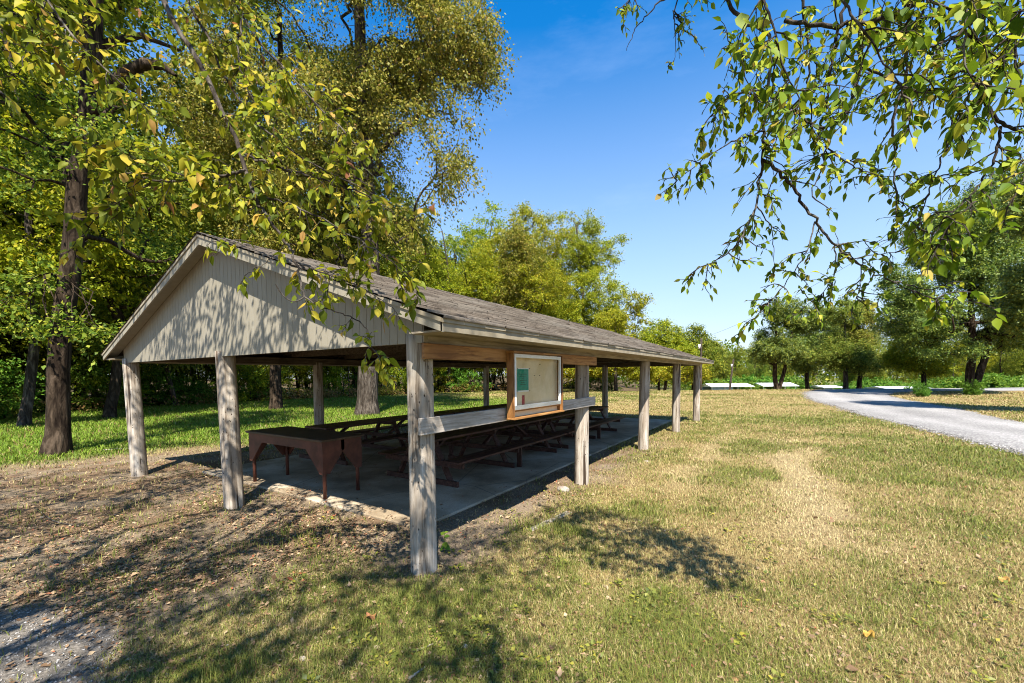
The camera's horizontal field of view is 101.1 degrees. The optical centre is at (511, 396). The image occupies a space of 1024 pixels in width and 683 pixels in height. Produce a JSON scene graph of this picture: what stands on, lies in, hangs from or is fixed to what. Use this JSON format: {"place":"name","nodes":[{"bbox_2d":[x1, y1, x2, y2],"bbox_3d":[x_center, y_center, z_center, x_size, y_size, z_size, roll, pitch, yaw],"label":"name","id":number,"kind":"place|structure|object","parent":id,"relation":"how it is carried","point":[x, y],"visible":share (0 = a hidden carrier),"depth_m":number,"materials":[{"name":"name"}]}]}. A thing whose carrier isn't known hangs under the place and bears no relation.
{"place":"outdoors","nodes":[
{"label":"outdoors","id":0,"kind":"place"},
{"bbox_2d":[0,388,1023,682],"bbox_3d":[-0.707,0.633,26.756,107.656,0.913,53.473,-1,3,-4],"label":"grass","id":1,"kind":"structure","parent":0,"point":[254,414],"depth_m":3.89,"materials":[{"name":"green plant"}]},
{"bbox_2d":[0,376,1023,682],"bbox_3d":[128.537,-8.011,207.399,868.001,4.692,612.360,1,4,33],"label":"ground","id":2,"kind":"structure","parent":0,"point":[190,486],"depth_m":4.33,"materials":[{"name":"brown soil"}]},
{"bbox_2d":[0,362,24,402],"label":"understorey bush","id":3,"kind":"object","parent":2,"relation":"on","point":[13,394],"visible":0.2,"depth_m":20.11,"materials":[{"name":"green plant"}]},
{"bbox_2d":[0,354,45,418],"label":"understorey bush","id":4,"kind":"object","parent":2,"relation":"on","point":[9,377],"visible":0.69,"depth_m":18.20,"materials":[{"name":"green plant"}]},
{"bbox_2d":[0,367,45,413],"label":"understorey bush","id":5,"kind":"object","parent":2,"relation":"on","point":[39,403],"visible":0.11,"depth_m":21.97,"materials":[{"name":"green plant"}]},
{"bbox_2d":[0,390,45,418],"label":"understorey bush","id":6,"kind":"object","parent":2,"relation":"on","point":[17,412],"visible":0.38,"depth_m":18.76,"materials":[{"name":"green plant"}]},
{"bbox_2d":[0,310,46,413],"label":"sapling","id":7,"kind":"object","parent":2,"relation":"on","point":[10,358],"visible":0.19,"depth_m":22.30,"materials":[{"name":"green plant"}]},
{"bbox_2d":[0,154,62,398],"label":"woodland tree","id":8,"kind":"object","parent":2,"relation":"on","point":[15,215],"visible":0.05,"depth_m":22.33,"materials":[{"name":"green plant"}]},
{"bbox_2d":[0,32,101,353],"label":"woodland tree","id":9,"kind":"object","parent":2,"relation":"on","point":[22,221],"visible":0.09,"depth_m":21.07,"materials":[{"name":"green plant"}]},
{"bbox_2d":[0,163,115,374],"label":"woodland tree","id":10,"kind":"object","parent":2,"relation":"on","point":[21,345],"visible":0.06,"depth_m":21.47,"materials":[{"name":"green plant"}]},
{"bbox_2d":[39,314,110,406],"bbox_3d":[-23.809,-2.475,23.491,4.300,6.866,4.184,-3,4,-39],"label":"sapling","id":11,"kind":"object","parent":2,"relation":"on","point":[82,355],"visible":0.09,"depth_m":23.47,"materials":[{"name":"green plant"}]},
{"bbox_2d":[35,356,124,410],"bbox_3d":[-23.966,-0.426,23.026,3.826,3.503,5.325,7,8,68],"label":"understorey bush","id":12,"kind":"object","parent":2,"relation":"on","point":[81,379],"visible":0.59,"depth_m":22.87,"materials":[{"name":"green plant"}]},
{"bbox_2d":[0,2,160,427],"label":"woodland tree","id":13,"kind":"object","parent":2,"relation":"on","point":[9,239],"visible":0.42,"depth_m":15.80,"materials":[{"name":"green plant"}]},
{"bbox_2d":[1,64,165,407],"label":"woodland tree","id":14,"kind":"object","parent":2,"relation":"on","point":[76,352],"visible":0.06,"depth_m":22.49,"materials":[{"name":"green plant"}]},
{"bbox_2d":[20,337,154,409],"bbox_3d":[-23.622,-1.175,23.846,5.235,4.660,4.271,-2,3,-31],"label":"understorey bush","id":15,"kind":"object","parent":2,"relation":"on","point":[96,383],"visible":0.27,"depth_m":23.45,"materials":[{"name":"green plant"}]},
{"bbox_2d":[0,0,228,456],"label":"oak tree","id":16,"kind":"object","parent":2,"relation":"on","point":[74,180],"visible":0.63,"depth_m":9.78,"materials":[{"name":"green plant"}]},
{"bbox_2d":[0,0,244,419],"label":"woodland tree","id":17,"kind":"object","parent":2,"relation":"on","point":[114,390],"visible":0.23,"depth_m":18.75,"materials":[{"name":"green plant"}]},
{"bbox_2d":[99,363,177,403],"bbox_3d":[-23.088,-0.536,25.723,5.056,3.450,3.633,7,8,68],"label":"understorey bush","id":18,"kind":"object","parent":2,"relation":"on","point":[146,385],"visible":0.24,"depth_m":26.26,"materials":[{"name":"green plant"}]},
{"bbox_2d":[0,530,277,682],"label":"gravel","id":19,"kind":"structure","parent":2,"relation":"on","point":[52,654],"depth_m":2.89,"materials":[{"name":"grey gravel"}]},
{"bbox_2d":[96,365,188,406],"bbox_3d":[-23.330,-0.464,26.473,3.486,3.151,4.852,3,4,47],"label":"understorey bush","id":20,"kind":"object","parent":2,"relation":"on","point":[162,381],"visible":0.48,"depth_m":26.72,"materials":[{"name":"green plant"}]},
{"bbox_2d":[86,126,215,405],"bbox_3d":[-21.732,-7.591,26.395,9.116,16.814,7.940,-3,4,-34],"label":"woodland tree","id":21,"kind":"object","parent":2,"relation":"on","point":[168,370],"visible":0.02,"depth_m":25.48,"materials":[{"name":"green plant"}]},
{"bbox_2d":[140,363,188,404],"bbox_3d":[-23.905,-0.671,28.098,5.569,3.542,4.001,4,6,57],"label":"understorey bush","id":22,"kind":"object","parent":2,"relation":"on","point":[153,395],"visible":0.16,"depth_m":28.61,"materials":[{"name":"green plant"}]},
{"bbox_2d":[95,102,243,391],"bbox_3d":[-25.738,-11.459,31.683,11.983,24.165,12.049,2,4,41],"label":"woodland tree","id":23,"kind":"object","parent":2,"relation":"on","point":[166,138],"depth_m":29.76,"materials":[{"name":"green plant"}]},
{"bbox_2d":[127,214,213,403],"bbox_3d":[-22.562,-6.678,28.222,8.088,14.883,7.926,-1,3,-12],"label":"woodland tree","id":24,"kind":"object","parent":2,"relation":"on","point":[177,373],"depth_m":28.47,"materials":[{"name":"green plant"}]},
{"bbox_2d":[163,378,207,403],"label":"understorey bush","id":25,"kind":"object","parent":2,"relation":"on","point":[185,392],"visible":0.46,"depth_m":28.23,"materials":[{"name":"green plant"}]},
{"bbox_2d":[167,377,216,404],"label":"understorey bush","id":26,"kind":"object","parent":2,"relation":"on","point":[197,387],"visible":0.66,"depth_m":28.25,"materials":[{"name":"green plant"}]},
{"bbox_2d":[185,367,216,394],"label":"understorey bush","id":27,"kind":"object","parent":2,"relation":"on","point":[207,380],"visible":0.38,"depth_m":33.08,"materials":[{"name":"green plant"}]},
{"bbox_2d":[0,0,444,388],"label":"hackberry tree","id":28,"kind":"object","parent":2,"relation":"on","point":[31,13],"visible":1,"depth_m":2.75,"materials":[{"name":"green plant"}]},
{"bbox_2d":[158,66,313,398],"bbox_3d":[-21.469,-12.268,34.739,11.354,25.358,11.937,-2,4,-32],"label":"woodland tree","id":29,"kind":"object","parent":2,"relation":"on","point":[216,162],"visible":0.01,"depth_m":30.95,"materials":[{"name":"green plant"}]},
{"bbox_2d":[210,365,269,400],"bbox_3d":[-19.544,-0.924,30.896,4.943,3.656,3.551,1,3,31],"label":"understorey bush","id":30,"kind":"object","parent":2,"relation":"on","point":[242,388],"visible":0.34,"depth_m":30.68,"materials":[{"name":"green plant"}]},
{"bbox_2d":[209,365,289,401],"bbox_3d":[-19.179,-1.664,30.573,4.175,4.909,5.118,1,3,22],"label":"understorey bush","id":31,"kind":"object","parent":2,"relation":"on","point":[257,379],"visible":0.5,"depth_m":30.38,"materials":[{"name":"green plant"}]},
{"bbox_2d":[34,384,506,411],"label":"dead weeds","id":32,"kind":"object","parent":2,"relation":"on","point":[289,391],"visible":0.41,"depth_m":32.49,"materials":[{"name":"plant"}]},
{"bbox_2d":[237,365,303,398],"bbox_3d":[-18.860,-1.306,32.711,5.016,3.795,4.092,-3,4,-36],"label":"understorey bush","id":33,"kind":"object","parent":2,"relation":"on","point":[267,385],"visible":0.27,"depth_m":32.71,"materials":[{"name":"green plant"}]},
{"bbox_2d":[148,0,446,409],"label":"hickory tree","id":34,"kind":"object","parent":2,"relation":"on","point":[276,401],"visible":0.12,"depth_m":21.74,"materials":[{"name":"green plant"}]},
{"bbox_2d":[286,368,312,395],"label":"understorey bush","id":35,"kind":"object","parent":2,"relation":"on","point":[302,384],"visible":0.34,"depth_m":39.56,"materials":[{"name":"green plant"}]},
{"bbox_2d":[294,365,345,379],"bbox_3d":[-16.754,-6.660,35.854,7.395,13.837,8.355,1,3,21],"label":"woodland tree","id":36,"kind":"object","parent":2,"relation":"on","point":[307,369],"visible":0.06,"depth_m":34.38,"materials":[{"name":"green plant"}]},
{"bbox_2d":[128,0,521,414],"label":"hickory tree","id":37,"kind":"object","parent":2,"relation":"on","point":[431,54],"visible":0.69,"depth_m":18.41,"materials":[{"name":"green plant"}]},
{"bbox_2d":[299,366,351,396],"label":"understorey bush","id":38,"kind":"object","parent":2,"relation":"on","point":[328,380],"visible":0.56,"depth_m":35.07,"materials":[{"name":"green plant"}]},
{"bbox_2d":[310,366,356,396],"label":"understorey bush","id":39,"kind":"object","parent":2,"relation":"on","point":[351,377],"visible":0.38,"depth_m":38.03,"materials":[{"name":"green plant"}]},
{"bbox_2d":[349,366,404,395],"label":"understorey bush","id":40,"kind":"object","parent":2,"relation":"on","point":[392,370],"visible":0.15,"depth_m":39.41,"materials":[{"name":"green plant"}]},
{"bbox_2d":[101,231,713,575],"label":"picnic pavilion","id":41,"kind":"structure","parent":2,"relation":"on","point":[192,308],"depth_m":5.65,"materials":[{"name":"grey wood"}]},
{"bbox_2d":[506,351,563,419],"bbox_3d":[0.322,-0.156,5.186,0.110,0.765,1.264,1,4,33],"label":"notice board","id":42,"kind":"object","parent":41,"relation":"attached to","point":[544,395],"visible":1,"depth_m":5.19,"materials":[{"name":"wood"}]},
{"bbox_2d":[517,368,528,391],"bbox_3d":[0.129,-0.200,4.959,0.003,0.280,0.270,1,4,33],"label":"notice sheet","id":43,"kind":"object","parent":42,"relation":"attached to","point":[522,379],"visible":0.99,"depth_m":4.96,"materials":[{"name":"teal paper"}]},
{"bbox_2d":[378,207,438,391],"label":"woodland tree","id":44,"kind":"object","parent":2,"relation":"on","point":[390,276],"visible":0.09,"depth_m":43.16,"materials":[{"name":"green plant"}]},
{"bbox_2d":[379,193,450,370],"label":"woodland tree","id":45,"kind":"object","parent":2,"relation":"on","point":[388,267],"visible":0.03,"depth_m":44.25,"materials":[{"name":"green plant"}]},
{"bbox_2d":[202,416,671,526],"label":"concrete slab","id":46,"kind":"structure","parent":2,"relation":"on","point":[386,492],"depth_m":7.45,"materials":[{"name":"grey concrete"}]},
{"bbox_2d":[245,426,363,499],"bbox_3d":[-3.386,1.008,6.840,2.150,0.873,0.730,1,4,33],"label":"serving table","id":47,"kind":"object","parent":46,"relation":"on","point":[325,449],"visible":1,"depth_m":6.45,"materials":[{"name":"red paint"}]},
{"bbox_2d":[299,412,453,464],"bbox_3d":[-2.988,0.897,10.347,1.860,0.743,3.920,1,4,33],"label":"picnic table","id":48,"kind":"object","parent":46,"relation":"on","point":[378,422],"visible":0.41,"depth_m":9.93,"materials":[{"name":"brown wood"}]},
{"bbox_2d":[435,403,506,413],"bbox_3d":[-0.774,0.697,13.780,1.860,0.743,4.200,1,4,33],"label":"picnic table","id":49,"kind":"object","parent":46,"relation":"on","point":[471,409],"visible":0.2,"depth_m":13.11,"materials":[{"name":"brown wood"}]},
{"bbox_2d":[378,417,566,487],"bbox_3d":[-0.550,0.964,8.612,1.860,0.743,3.920,1,4,33],"label":"picnic table","id":50,"kind":"object","parent":46,"relation":"on","point":[451,438],"visible":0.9,"depth_m":8.11,"materials":[{"name":"brown wood"}]},
{"bbox_2d":[508,406,624,448],"bbox_3d":[1.667,0.764,12.050,1.860,0.743,4.210,1,4,33],"label":"picnic table","id":51,"kind":"object","parent":46,"relation":"on","point":[570,414],"visible":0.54,"depth_m":11.50,"materials":[{"name":"brown wood"}]},
{"bbox_2d":[408,213,475,391],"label":"woodland tree","id":52,"kind":"object","parent":2,"relation":"on","point":[432,256],"visible":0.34,"depth_m":43.81,"materials":[{"name":"green plant"}]},
{"bbox_2d":[433,367,463,391],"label":"understorey bush","id":53,"kind":"object","parent":2,"relation":"on","point":[437,377],"visible":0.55,"depth_m":44.70,"materials":[{"name":"green plant"}]},
{"bbox_2d":[440,368,493,391],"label":"understorey bush","id":54,"kind":"object","parent":2,"relation":"on","point":[457,375],"visible":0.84,"depth_m":44.12,"materials":[{"name":"green plant"}]},
{"bbox_2d":[436,225,497,379],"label":"elm tree","id":55,"kind":"object","parent":2,"relation":"on","point":[459,254],"visible":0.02,"depth_m":56.75,"materials":[{"name":"green plant"}]},
{"bbox_2d":[443,231,508,391],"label":"woodland tree","id":56,"kind":"object","parent":2,"relation":"on","point":[476,279],"visible":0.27,"depth_m":44.49,"materials":[{"name":"green plant"}]},
{"bbox_2d":[442,197,519,388],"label":"woodland tree","id":57,"kind":"object","parent":2,"relation":"on","point":[480,232],"visible":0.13,"depth_m":52.19,"materials":[{"name":"green plant"}]},
{"bbox_2d":[0,433,1023,682],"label":"leaf litter","id":58,"kind":"object","parent":2,"relation":"on","point":[226,575],"visible":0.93,"depth_m":3.84,"materials":[{"name":"brown plant"}]},
{"bbox_2d":[450,199,575,371],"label":"elm tree","id":59,"kind":"object","parent":2,"relation":"on","point":[550,281],"visible":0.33,"depth_m":47.77,"materials":[{"name":"green plant"}]},
{"bbox_2d":[482,217,551,369],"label":"woodland tree","id":60,"kind":"object","parent":2,"relation":"on","point":[518,238],"visible":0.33,"depth_m":44.82,"materials":[{"name":"green plant"}]},
{"bbox_2d":[528,254,573,316],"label":"woodland tree","id":61,"kind":"object","parent":2,"relation":"on","point":[545,279],"visible":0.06,"depth_m":54.09,"materials":[{"name":"green plant"}]},
{"bbox_2d":[535,281,568,320],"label":"woodland tree","id":62,"kind":"object","parent":2,"relation":"on","point":[548,308],"visible":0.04,"depth_m":53.19,"materials":[{"name":"green plant"}]},
{"bbox_2d":[522,211,583,308],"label":"woodland tree","id":63,"kind":"object","parent":2,"relation":"on","point":[551,246],"visible":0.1,"depth_m":57.06,"materials":[{"name":"green plant"}]},
{"bbox_2d":[504,367,639,386],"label":"elm tree","id":64,"kind":"object","parent":2,"relation":"on","point":[570,374],"visible":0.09,"depth_m":43.33,"materials":[{"name":"green plant"}]},
{"bbox_2d":[537,207,636,381],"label":"elm tree","id":65,"kind":"object","parent":2,"relation":"on","point":[589,253],"visible":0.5,"depth_m":52.05,"materials":[{"name":"green plant"}]},
{"bbox_2d":[196,304,1004,387],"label":"woodland","id":66,"kind":"object","parent":2,"relation":"on","point":[824,378],"visible":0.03,"depth_m":156.24,"materials":[{"name":"green plant"}]},
{"bbox_2d":[596,375,626,390],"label":"understorey bush","id":67,"kind":"object","parent":2,"relation":"on","point":[612,387],"visible":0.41,"depth_m":57.37,"materials":[{"name":"green plant"}]},
{"bbox_2d":[590,288,666,390],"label":"elm tree","id":68,"kind":"object","parent":2,"relation":"on","point":[618,322],"visible":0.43,"depth_m":45.99,"materials":[{"name":"green plant"}]},
{"bbox_2d":[279,413,1023,682],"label":"lawn weeds","id":69,"kind":"object","parent":2,"relation":"on","point":[304,677],"visible":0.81,"depth_m":3.04,"materials":[{"name":"green plant"}]},
{"bbox_2d":[634,317,703,390],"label":"elm tree","id":70,"kind":"object","parent":2,"relation":"on","point":[661,329],"visible":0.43,"depth_m":58.28,"materials":[{"name":"green plant"}]},
{"bbox_2d":[626,358,714,390],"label":"elm tree","id":71,"kind":"object","parent":2,"relation":"on","point":[687,376],"visible":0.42,"depth_m":49.01,"materials":[{"name":"green plant"}]},
{"bbox_2d":[698,338,701,390],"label":"utility pole","id":72,"kind":"object","parent":2,"relation":"on","point":[700,346],"visible":0.72,"depth_m":45.90,"materials":[{"name":"brown wood"}]},
{"bbox_2d":[672,323,729,389],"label":"elm tree","id":73,"kind":"object","parent":2,"relation":"on","point":[712,350],"visible":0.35,"depth_m":64.04,"materials":[{"name":"green plant"}]},
{"bbox_2d":[714,346,735,382],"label":"woodland tree","id":74,"kind":"object","parent":2,"relation":"on","point":[729,360],"visible":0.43,"depth_m":119.44,"materials":[{"name":"green plant"}]},
{"bbox_2d":[702,383,754,389],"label":"boathouse","id":75,"kind":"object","parent":2,"relation":"on","point":[721,386],"visible":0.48,"depth_m":84.45,"materials":[{"name":"white"}]},
{"bbox_2d":[724,345,749,379],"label":"woodland tree","id":76,"kind":"object","parent":2,"relation":"on","point":[736,358],"visible":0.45,"depth_m":123.48,"materials":[{"name":"green plant"}]},
{"bbox_2d":[726,374,772,388],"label":"bank bush","id":77,"kind":"object","parent":2,"relation":"on","point":[752,379],"visible":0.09,"depth_m":92.56,"materials":[{"name":"green plant"}]},
{"bbox_2d":[734,380,765,389],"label":"bank bush","id":78,"kind":"object","parent":2,"relation":"on","point":[755,387],"visible":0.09,"depth_m":87.12,"materials":[{"name":"green plant"}]},
{"bbox_2d":[745,357,770,380],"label":"woodland tree","id":79,"kind":"object","parent":2,"relation":"on","point":[759,373],"visible":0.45,"depth_m":111.73,"materials":[{"name":"green plant"}]},
{"bbox_2d":[743,344,772,377],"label":"woodland tree","id":80,"kind":"object","parent":2,"relation":"on","point":[766,366],"visible":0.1,"depth_m":127.69,"materials":[{"name":"green plant"}]},
{"bbox_2d":[767,329,794,379],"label":"woodland tree","id":81,"kind":"object","parent":2,"relation":"on","point":[779,371],"visible":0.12,"depth_m":120.47,"materials":[{"name":"green plant"}]},
{"bbox_2d":[744,296,827,388],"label":"cottonwood tree","id":82,"kind":"object","parent":2,"relation":"on","point":[770,349],"visible":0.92,"depth_m":49.31,"materials":[{"name":"green plant"}]},
{"bbox_2d":[770,374,810,388],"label":"bank bush","id":83,"kind":"object","parent":2,"relation":"on","point":[792,379],"visible":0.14,"depth_m":93.05,"materials":[{"name":"green plant"}]},
{"bbox_2d":[779,300,842,388],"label":"cottonwood tree","id":84,"kind":"object","parent":2,"relation":"on","point":[804,369],"visible":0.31,"depth_m":56.81,"materials":[{"name":"green plant"}]},
{"bbox_2d":[615,0,1023,345],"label":"hackberry tree","id":85,"kind":"object","parent":2,"relation":"on","point":[908,36],"visible":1,"depth_m":2.05,"materials":[{"name":"green plant"}]},
{"bbox_2d":[803,294,890,388],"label":"cottonwood tree","id":86,"kind":"object","parent":2,"relation":"on","point":[834,352],"visible":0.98,"depth_m":46.21,"materials":[{"name":"green plant"}]},
{"bbox_2d":[831,298,887,388],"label":"cottonwood tree","id":87,"kind":"object","parent":2,"relation":"on","point":[859,331],"visible":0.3,"depth_m":47.90,"materials":[{"name":"green plant"}]},
{"bbox_2d":[856,329,885,381],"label":"woodland tree","id":88,"kind":"object","parent":2,"relation":"on","point":[877,339],"visible":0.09,"depth_m":121.63,"materials":[{"name":"green plant"}]},
{"bbox_2d":[850,376,902,386],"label":"bank bush","id":89,"kind":"object","parent":2,"relation":"on","point":[866,381],"visible":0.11,"depth_m":97.44,"materials":[{"name":"green plant"}]},
{"bbox_2d":[862,380,905,387],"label":"bank bush","id":90,"kind":"object","parent":2,"relation":"on","point":[875,384],"visible":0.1,"depth_m":91.58,"materials":[{"name":"green plant"}]},
{"bbox_2d":[882,329,911,381],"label":"woodland tree","id":91,"kind":"object","parent":2,"relation":"on","point":[898,373],"visible":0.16,"depth_m":123.21,"materials":[{"name":"green plant"}]},
{"bbox_2d":[875,338,960,388],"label":"maple tree","id":92,"kind":"object","parent":2,"relation":"on","point":[900,363],"visible":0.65,"depth_m":41.24,"materials":[{"name":"green plant"}]},
{"bbox_2d":[910,382,932,396],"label":"bank bush","id":93,"kind":"object","parent":2,"relation":"on","point":[924,392],"visible":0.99,"depth_m":30.79,"materials":[{"name":"green plant"}]},
{"bbox_2d":[906,375,960,387],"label":"bank bush","id":94,"kind":"object","parent":2,"relation":"on","point":[929,381],"visible":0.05,"depth_m":93.17,"materials":[{"name":"green plant"}]},
{"bbox_2d":[866,164,1023,392],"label":"maple tree","id":95,"kind":"object","parent":2,"relation":"on","point":[903,309],"visible":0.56,"depth_m":32.01,"materials":[{"name":"green plant"}]},
{"bbox_2d":[949,327,980,377],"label":"woodland tree","id":96,"kind":"object","parent":2,"relation":"on","point":[962,368],"visible":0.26,"depth_m":112.33,"materials":[{"name":"green plant"}]},
{"bbox_2d":[960,379,987,394],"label":"bank bush","id":97,"kind":"object","parent":2,"relation":"on","point":[967,389],"visible":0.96,"depth_m":31.39,"materials":[{"name":"green plant"}]},
{"bbox_2d":[944,374,1023,387],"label":"bank bush","id":98,"kind":"object","parent":2,"relation":"on","point":[987,385],"visible":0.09,"depth_m":76.94,"materials":[{"name":"green plant"}]},
{"bbox_2d":[948,372,1023,387],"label":"bank bush","id":99,"kind":"object","parent":2,"relation":"on","point":[1012,379],"visible":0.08,"depth_m":78.36,"materials":[{"name":"green plant"}]},
{"bbox_2d":[978,343,1010,372],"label":"woodland tree","id":100,"kind":"object","parent":2,"relation":"on","point":[990,364],"visible":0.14,"depth_m":121.45,"materials":[{"name":"green plant"}]},
{"bbox_2d":[975,145,1023,344],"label":"maple tree","id":101,"kind":"object","parent":2,"relation":"on","point":[1012,286],"visible":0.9,"depth_m":17.93,"materials":[{"name":"green plant"}]},
{"bbox_2d":[981,337,1023,375],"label":"woodland tree","id":102,"kind":"object","parent":2,"relation":"on","point":[1004,359],"visible":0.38,"depth_m":112.82,"materials":[{"name":"green plant"}]},
{"bbox_2d":[1010,342,1023,378],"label":"woodland tree","id":103,"kind":"object","parent":2,"relation":"on","point":[1020,373],"visible":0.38,"depth_m":115.59,"materials":[{"name":"green plant"}]},
{"bbox_2d":[40,0,1023,379],"label":"sky","id":104,"kind":"structure","parent":0,"point":[587,121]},
{"bbox_2d":[801,387,1023,455],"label":"road","id":105,"kind":"structure","parent":0,"point":[875,402],"depth_m":17.61,"materials":[{"name":"stone"}]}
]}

